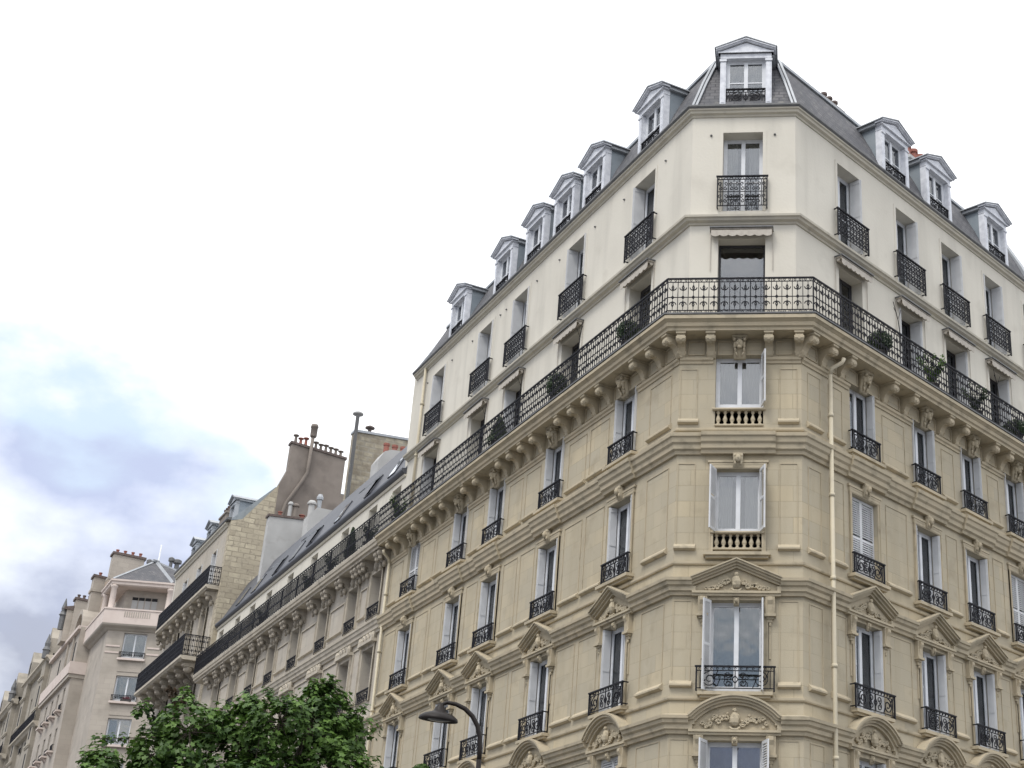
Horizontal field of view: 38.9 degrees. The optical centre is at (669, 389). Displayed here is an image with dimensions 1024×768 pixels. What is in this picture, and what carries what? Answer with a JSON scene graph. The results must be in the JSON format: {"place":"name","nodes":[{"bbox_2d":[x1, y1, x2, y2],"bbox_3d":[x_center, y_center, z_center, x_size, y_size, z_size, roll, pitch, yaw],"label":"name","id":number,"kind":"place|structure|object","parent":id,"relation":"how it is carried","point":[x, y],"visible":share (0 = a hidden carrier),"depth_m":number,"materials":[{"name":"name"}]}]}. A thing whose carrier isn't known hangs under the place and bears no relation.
{"place":"outdoors","nodes":[
{"label":"outdoors","id":0,"kind":"place"},
{"bbox_2d":[0,0,1023,704],"label":"sky","id":1,"kind":"structure","parent":0,"point":[230,229],"materials":[{"name":"white"}]},
{"label":"ground","id":2,"kind":"structure","parent":0,"visible":0},
{"bbox_2d":[0,673,27,767],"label":"apartment building","id":3,"kind":"structure","parent":2,"relation":"on","point":[10,706],"depth_m":144.40,"materials":[{"name":"beige stone"}]},
{"bbox_2d":[6,628,130,767],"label":"apartment building","id":4,"kind":"structure","parent":2,"relation":"on","point":[34,687],"depth_m":134.55,"materials":[{"name":"beige stone"}]},
{"bbox_2d":[28,545,181,767],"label":"tower building","id":5,"kind":"structure","parent":2,"relation":"on","point":[105,655],"depth_m":114.59,"materials":[{"name":"stone"}]},
{"bbox_2d":[106,718,131,744],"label":"window","id":6,"kind":"structure","parent":5,"relation":"in","point":[112,723],"depth_m":109.83,"materials":[{"name":"grey glass"}]},
{"bbox_2d":[110,676,136,701],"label":"window","id":7,"kind":"structure","parent":5,"relation":"in","point":[125,686],"depth_m":111.15,"materials":[{"name":"grey glass"}]},
{"bbox_2d":[120,696,130,701],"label":"flower box","id":8,"kind":"object","parent":5,"relation":"on","point":[128,699],"visible":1,"depth_m":110.25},
{"bbox_2d":[119,634,146,658],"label":"window","id":9,"kind":"structure","parent":5,"relation":"in","point":[134,645],"depth_m":112.52,"materials":[{"name":"grey glass"}]},
{"bbox_2d":[131,600,137,608],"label":"loggia window","id":10,"kind":"structure","parent":5,"relation":"in","point":[134,602],"depth_m":114.29,"materials":[{"name":"grey glass"}]},
{"bbox_2d":[137,600,144,608],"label":"loggia window","id":11,"kind":"structure","parent":5,"relation":"in","point":[141,603],"depth_m":114.34,"materials":[{"name":"grey glass"}]},
{"bbox_2d":[144,601,150,609],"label":"loggia window","id":12,"kind":"structure","parent":5,"relation":"in","point":[147,603],"depth_m":114.43,"materials":[{"name":"grey glass"}]},
{"bbox_2d":[150,602,156,609],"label":"loggia window","id":13,"kind":"structure","parent":5,"relation":"in","point":[154,604],"depth_m":114.50,"materials":[{"name":"grey glass"}]},
{"bbox_2d":[134,424,346,767],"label":"gabled building","id":14,"kind":"structure","parent":2,"relation":"on","point":[216,572],"depth_m":83.02,"materials":[{"name":"grey stone"}]},
{"bbox_2d":[144,704,182,750],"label":"climbing shrub","id":15,"kind":"object","parent":14,"relation":"attached to","point":[153,716],"visible":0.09,"depth_m":79.83,"materials":[{"name":"green plant"}]},
{"bbox_2d":[164,685,192,713],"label":"climbing shrub","id":16,"kind":"object","parent":14,"relation":"attached to","point":[170,691],"visible":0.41,"depth_m":78.40,"materials":[{"name":"green plant"}]},
{"bbox_2d":[182,578,188,591],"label":"window","id":17,"kind":"structure","parent":14,"relation":"in","point":[185,585],"depth_m":88.92,"materials":[{"name":"white paint"}]},
{"bbox_2d":[196,564,202,577],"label":"window","id":18,"kind":"structure","parent":14,"relation":"in","point":[199,571],"depth_m":86.08,"materials":[{"name":"white paint"}]},
{"bbox_2d":[208,549,217,583],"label":"window","id":19,"kind":"structure","parent":14,"relation":"in","point":[214,557],"depth_m":82.89,"materials":[{"name":"white paint"}]},
{"bbox_2d":[193,411,407,767],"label":"apartment building","id":20,"kind":"structure","parent":2,"relation":"on","point":[322,625],"depth_m":63.33,"materials":[{"name":"grey stone"}]},
{"bbox_2d":[224,696,232,710],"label":"window","id":21,"kind":"structure","parent":20,"relation":"in","point":[229,701],"depth_m":70.98,"materials":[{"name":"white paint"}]},
{"bbox_2d":[243,683,251,694],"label":"balcony railing","id":22,"kind":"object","parent":20,"relation":"in","point":[249,686],"depth_m":68.24,"materials":[{"name":"black metal"}]},
{"bbox_2d":[262,670,271,686],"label":"balcony railing","id":23,"kind":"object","parent":20,"relation":"in","point":[266,676],"depth_m":65.63,"materials":[{"name":"black metal"}]},
{"bbox_2d":[285,655,295,671],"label":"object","id":24,"kind":"structure","parent":20,"relation":"in","point":[292,662],"depth_m":62.67,"materials":[{"name":"black metal"}]},
{"bbox_2d":[313,636,324,654],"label":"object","id":25,"kind":"structure","parent":20,"relation":"in","point":[318,646],"depth_m":59.51,"materials":[{"name":"black metal"}]},
{"bbox_2d":[342,616,354,635],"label":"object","id":26,"kind":"structure","parent":20,"relation":"in","point":[345,627],"depth_m":56.52,"materials":[{"name":"black metal"}]},
{"bbox_2d":[344,527,355,558],"bbox_3d":[-12.838,6.246,57.736,0.548,1.553,0.532,0,-24,5],"label":"potted cypress","id":27,"kind":"object","parent":20,"relation":"on","point":[352,529],"visible":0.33,"depth_m":57.74,"materials":[{"name":"green plant"}]},
{"bbox_2d":[355,687,368,706],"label":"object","id":28,"kind":"structure","parent":20,"relation":"in","point":[363,696],"depth_m":52.95,"materials":[{"name":"black metal"}]},
{"bbox_2d":[365,601,378,621],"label":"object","id":29,"kind":"structure","parent":20,"relation":"in","point":[372,606],"depth_m":54.26,"materials":[{"name":"black metal"}]},
{"bbox_2d":[364,36,1023,767],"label":"corner building","id":30,"kind":"structure","parent":2,"relation":"on","point":[746,496],"depth_m":39.63,"materials":[{"name":"stone"}]},
{"bbox_2d":[383,725,398,767],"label":"window","id":31,"kind":"structure","parent":30,"relation":"in","point":[390,730],"depth_m":49.41,"materials":[{"name":"white paint"}]},
{"bbox_2d":[389,493,407,518],"bbox_3d":[-10.081,4.507,53.290,0.786,1.246,0.880,0,-24,5],"label":"potted bush","id":32,"kind":"object","parent":30,"relation":"on","point":[394,508],"visible":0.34,"depth_m":53.25,"materials":[{"name":"green plant"}]},
{"bbox_2d":[388,624,410,689],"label":"window","id":33,"kind":"structure","parent":30,"relation":"in","point":[398,669],"depth_m":50.63,"materials":[{"name":"white paint"}]},
{"bbox_2d":[399,542,420,596],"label":"window","id":34,"kind":"structure","parent":30,"relation":"in","point":[413,578],"depth_m":51.63,"materials":[{"name":"white paint"}]},
{"bbox_2d":[413,763,428,767],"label":"tree","id":35,"kind":"object","parent":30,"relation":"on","point":[421,765],"depth_m":44.90,"materials":[{"name":"green plant"}]},
{"bbox_2d":[420,457,436,497],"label":"window","id":36,"kind":"structure","parent":30,"relation":"in","point":[428,462],"depth_m":53.82,"materials":[{"name":"grey"}]},
{"bbox_2d":[422,364,445,435],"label":"window","id":37,"kind":"structure","parent":30,"relation":"in","point":[433,416],"depth_m":54.50,"materials":[{"name":"white paint"}]},
{"bbox_2d":[423,704,448,767],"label":"window","id":38,"kind":"structure","parent":30,"relation":"in","point":[435,753],"depth_m":45.57,"materials":[{"name":"white paint"}]},
{"bbox_2d":[435,595,459,666],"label":"window","id":39,"kind":"structure","parent":30,"relation":"in","point":[447,652],"depth_m":47.09,"materials":[{"name":"white paint"}]},
{"bbox_2d":[445,504,468,567],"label":"window","id":40,"kind":"structure","parent":30,"relation":"in","point":[455,552],"depth_m":48.33,"materials":[{"name":"white paint"}]},
{"bbox_2d":[459,686,487,760],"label":"window","id":41,"kind":"structure","parent":30,"relation":"in","point":[472,743],"depth_m":43.28,"materials":[{"name":"white paint"}]},
{"bbox_2d":[468,320,493,396],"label":"window","id":42,"kind":"structure","parent":30,"relation":"in","point":[483,358],"depth_m":50.96,"materials":[{"name":"white paint"}]},
{"bbox_2d":[478,419,484,453],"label":"window","id":43,"kind":"structure","parent":30,"relation":"in","point":[482,422],"depth_m":50.34,"materials":[{"name":"grey glass"}]},
{"bbox_2d":[471,573,497,648],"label":"window","id":44,"kind":"structure","parent":30,"relation":"in","point":[482,637],"depth_m":44.69,"materials":[{"name":"white paint"}]},
{"bbox_2d":[481,478,505,544],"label":"window","id":45,"kind":"structure","parent":30,"relation":"in","point":[494,528],"depth_m":45.95,"materials":[{"name":"white paint"}]},
{"bbox_2d":[486,417,506,445],"bbox_3d":[-5.484,1.403,45.971,0.764,1.216,0.806,0,-24,5],"label":"potted bush","id":46,"kind":"object","parent":30,"relation":"on","point":[490,436],"visible":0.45,"depth_m":45.80,"materials":[{"name":"green plant"}]},
{"bbox_2d":[503,389,521,431],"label":"window","id":47,"kind":"structure","parent":30,"relation":"in","point":[510,396],"depth_m":47.89,"materials":[{"name":"grey"}]},
{"bbox_2d":[502,286,529,366],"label":"window","id":48,"kind":"structure","parent":30,"relation":"in","point":[516,344],"depth_m":48.61,"materials":[{"name":"white paint"}]},
{"bbox_2d":[517,659,548,740],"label":"window","id":49,"kind":"structure","parent":30,"relation":"in","point":[531,727],"depth_m":39.91,"materials":[{"name":"white paint"}]},
{"bbox_2d":[529,538,557,619],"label":"window","id":50,"kind":"structure","parent":30,"relation":"in","point":[549,557],"depth_m":41.32,"materials":[{"name":"white paint"}]},
{"bbox_2d":[537,437,564,509],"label":"window","id":51,"kind":"structure","parent":30,"relation":"in","point":[550,491],"depth_m":42.58,"materials":[{"name":"white paint"}]},
{"bbox_2d":[546,372,567,399],"bbox_3d":[-3.349,-0.003,42.579,0.682,1.142,0.703,0,-24,5],"label":"potted bush","id":52,"kind":"object","parent":30,"relation":"on","point":[549,380],"visible":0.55,"depth_m":42.45,"materials":[{"name":"green plant"}]},
{"bbox_2d":[557,233,586,319],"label":"window","id":53,"kind":"structure","parent":30,"relation":"in","point":[572,296],"depth_m":45.29,"materials":[{"name":"white paint"}]},
{"bbox_2d":[570,342,579,382],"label":"window","id":54,"kind":"structure","parent":30,"relation":"in","point":[575,348],"depth_m":44.55,"materials":[{"name":"grey glass"}]},
{"bbox_2d":[588,626,628,715],"bbox_3d":[-1.377,6.994,36.053,0.510,2.208,1.840,15,-27,-27],"label":"window","id":55,"kind":"structure","parent":30,"relation":"in","point":[614,683],"depth_m":36.39,"materials":[{"name":"white paint"}]},
{"bbox_2d":[601,756,617,767],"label":"window","id":56,"kind":"structure","parent":30,"relation":"in","point":[614,761],"depth_m":35.28,"materials":[{"name":"white paint"}]},
{"bbox_2d":[600,495,631,584],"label":"window","id":57,"kind":"structure","parent":30,"relation":"in","point":[616,565],"depth_m":37.79,"materials":[{"name":"white paint"}]},
{"bbox_2d":[607,386,637,464],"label":"window","id":58,"kind":"structure","parent":30,"relation":"in","point":[625,433],"depth_m":39.07,"materials":[{"name":"white paint"}]},
{"bbox_2d":[616,320,640,342],"bbox_3d":[-1.113,-1.443,38.998,0.708,0.982,0.705,0,-24,5],"label":"potted bush","id":59,"kind":"object","parent":30,"relation":"on","point":[619,330],"visible":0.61,"depth_m":38.86,"materials":[{"name":"green plant"}]},
{"bbox_2d":[623,183,656,262],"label":"window","id":60,"kind":"structure","parent":30,"relation":"in","point":[640,237],"depth_m":41.90,"materials":[{"name":"white paint"}]},
{"bbox_2d":[640,284,650,328],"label":"window","id":61,"kind":"structure","parent":30,"relation":"in","point":[647,290],"depth_m":40.99,"materials":[{"name":"grey glass"}]},
{"bbox_2d":[698,737,768,767],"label":"window","id":62,"kind":"structure","parent":30,"relation":"in","point":[710,754],"depth_m":32.90,"materials":[{"name":"grey glass"}]},
{"bbox_2d":[695,597,775,691],"bbox_3d":[1.560,6.034,33.683,1.880,2.208,0.720,0,-24,5],"label":"window","id":63,"kind":"structure","parent":30,"relation":"in","point":[732,637],"depth_m":33.87,"materials":[{"name":"grey glass"}]},
{"bbox_2d":[708,464,765,530],"bbox_3d":[1.673,2.712,35.119,1.368,1.646,0.800,0,-24,5],"label":"window","id":64,"kind":"structure","parent":30,"relation":"in","point":[720,483],"depth_m":35.35,"materials":[{"name":"white paint"}]},
{"bbox_2d":[715,348,765,407],"bbox_3d":[1.810,-0.231,36.433,1.286,1.456,0.805,0,-24,5],"label":"window","id":65,"kind":"structure","parent":30,"relation":"in","point":[739,385],"depth_m":36.75,"materials":[{"name":"grey glass"}]},
{"bbox_2d":[718,245,764,314],"bbox_3d":[1.924,-2.654,38.232,1.256,2.716,0.070,0,-24,5],"label":"window","id":66,"kind":"structure","parent":30,"relation":"in","point":[742,246],"depth_m":38.61,"materials":[{"name":"grey"}]},
{"bbox_2d":[716,140,767,210],"bbox_3d":[2.019,-5.920,39.477,1.420,2.516,0.709,0,-24,5],"label":"window","id":67,"kind":"structure","parent":30,"relation":"in","point":[729,200],"depth_m":39.62,"materials":[{"name":"white paint"}]},
{"bbox_2d":[839,278,851,331],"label":"window","id":68,"kind":"structure","parent":30,"relation":"in","point":[845,289],"depth_m":40.25,"materials":[{"name":"grey glass"}]},
{"bbox_2d":[834,176,869,256],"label":"window","id":69,"kind":"structure","parent":30,"relation":"in","point":[850,228],"depth_m":41.18,"materials":[{"name":"white paint"}]},
{"bbox_2d":[848,389,880,462],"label":"window","id":70,"kind":"structure","parent":30,"relation":"in","point":[862,434],"depth_m":38.34,"materials":[{"name":"white paint"}]},
{"bbox_2d":[852,497,885,584],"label":"window","id":71,"kind":"structure","parent":30,"relation":"in","point":[862,554],"depth_m":36.87,"materials":[{"name":"white paint"}]},
{"bbox_2d":[859,760,885,767],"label":"window","id":72,"kind":"structure","parent":30,"relation":"in","point":[862,764],"depth_m":34.71,"materials":[{"name":"white paint"}]},
{"bbox_2d":[850,626,895,719],"bbox_3d":[4.825,6.914,35.390,0.629,2.208,1.780,-18,-31,37],"label":"window","id":73,"kind":"structure","parent":30,"relation":"in","point":[869,697],"depth_m":35.61,"materials":[{"name":"white paint"}]},
{"bbox_2d":[868,331,892,354],"bbox_3d":[5.728,-1.171,39.016,0.740,0.941,0.742,0,-24,5],"label":"potted bush","id":74,"kind":"object","parent":30,"relation":"on","point":[887,339],"visible":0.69,"depth_m":38.84,"materials":[{"name":"green plant"}]},
{"bbox_2d":[893,220,926,295],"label":"window","id":75,"kind":"structure","parent":30,"relation":"in","point":[910,253],"depth_m":43.25,"materials":[{"name":"white paint"}]},
{"bbox_2d":[899,308,923,376],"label":"window","id":76,"kind":"structure","parent":30,"relation":"in","point":[915,329],"depth_m":42.30,"materials":[{"name":"grey"}]},
{"bbox_2d":[911,419,941,494],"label":"window","id":77,"kind":"structure","parent":30,"relation":"in","point":[924,476],"depth_m":40.39,"materials":[{"name":"white paint"}]},
{"bbox_2d":[916,353,945,386],"bbox_3d":[7.465,-0.451,40.869,0.863,1.254,0.863,0,-24,5],"label":"potted bush","id":78,"kind":"object","parent":30,"relation":"on","point":[921,362],"visible":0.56,"depth_m":40.84,"materials":[{"name":"green plant"}]},
{"bbox_2d":[916,525,947,610],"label":"window","id":79,"kind":"structure","parent":30,"relation":"in","point":[925,552],"depth_m":39.11,"materials":[{"name":"white paint"}]},
{"bbox_2d":[921,651,956,738],"bbox_3d":[6.823,7.916,37.465,0.629,2.208,1.500,-18,-31,37],"label":"window","id":80,"kind":"structure","parent":30,"relation":"in","point":[930,680],"depth_m":37.73,"materials":[{"name":"white paint"}]},
{"bbox_2d":[940,254,970,326],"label":"window","id":81,"kind":"structure","parent":30,"relation":"in","point":[956,309],"depth_m":45.01,"materials":[{"name":"white paint"}]},
{"bbox_2d":[946,349,969,405],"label":"window","id":82,"kind":"structure","parent":30,"relation":"in","point":[961,365],"depth_m":44.11,"materials":[{"name":"grey"}]},
{"bbox_2d":[959,447,987,518],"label":"window","id":83,"kind":"structure","parent":30,"relation":"in","point":[967,469],"depth_m":42.17,"materials":[{"name":"white paint"}]},
{"bbox_2d":[961,384,987,413],"bbox_3d":[9.072,0.391,42.529,0.814,1.180,0.826,0,-24,5],"label":"potted bush","id":84,"kind":"object","parent":30,"relation":"on","point":[981,399],"visible":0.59,"depth_m":42.49,"materials":[{"name":"green plant"}]},
{"bbox_2d":[966,552,995,631],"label":"window","id":85,"kind":"structure","parent":30,"relation":"in","point":[979,615],"depth_m":40.89,"materials":[{"name":"white paint"}]},
{"bbox_2d":[973,671,1006,753],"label":"window","id":86,"kind":"structure","parent":30,"relation":"in","point":[980,694],"depth_m":39.50,"materials":[{"name":"white paint"}]},
{"bbox_2d":[983,274,1011,355],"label":"window","id":87,"kind":"structure","parent":30,"relation":"in","point":[997,323],"depth_m":46.69,"materials":[{"name":"white paint"}]},
{"bbox_2d":[990,379,1010,425],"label":"window","id":88,"kind":"structure","parent":30,"relation":"in","point":[1003,386],"depth_m":45.88,"materials":[{"name":"grey"}]},
{"bbox_2d":[1002,419,1023,438],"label":"potted bush","id":89,"kind":"object","parent":30,"relation":"on","point":[1021,426],"visible":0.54,"depth_m":43.90,"materials":[{"name":"green plant"}]},
{"bbox_2d":[1004,473,1023,537],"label":"window","id":90,"kind":"structure","parent":30,"relation":"in","point":[1013,522],"depth_m":44.00,"materials":[{"name":"white paint"}]},
{"bbox_2d":[1011,574,1023,643],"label":"window","id":91,"kind":"structure","parent":30,"relation":"in","point":[1017,583],"depth_m":42.52,"materials":[{"name":"white paint"}]},
{"bbox_2d":[1019,688,1023,760],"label":"window","id":92,"kind":"structure","parent":30,"relation":"in","point":[1021,700],"depth_m":41.15,"materials":[{"name":"white paint"}]},
{"label":"road","id":93,"kind":"structure","parent":0,"visible":0},
{"bbox_2d":[75,672,383,767],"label":"street tree","id":94,"kind":"object","parent":93,"relation":"on","point":[330,733],"visible":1,"depth_m":28.14,"materials":[{"name":"green plant"}]},
{"bbox_2d":[418,701,481,767],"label":"street lamp","id":95,"kind":"object","parent":93,"relation":"on","point":[438,714],"visible":1,"depth_m":19.56,"materials":[{"name":"grey metal"}]}
]}

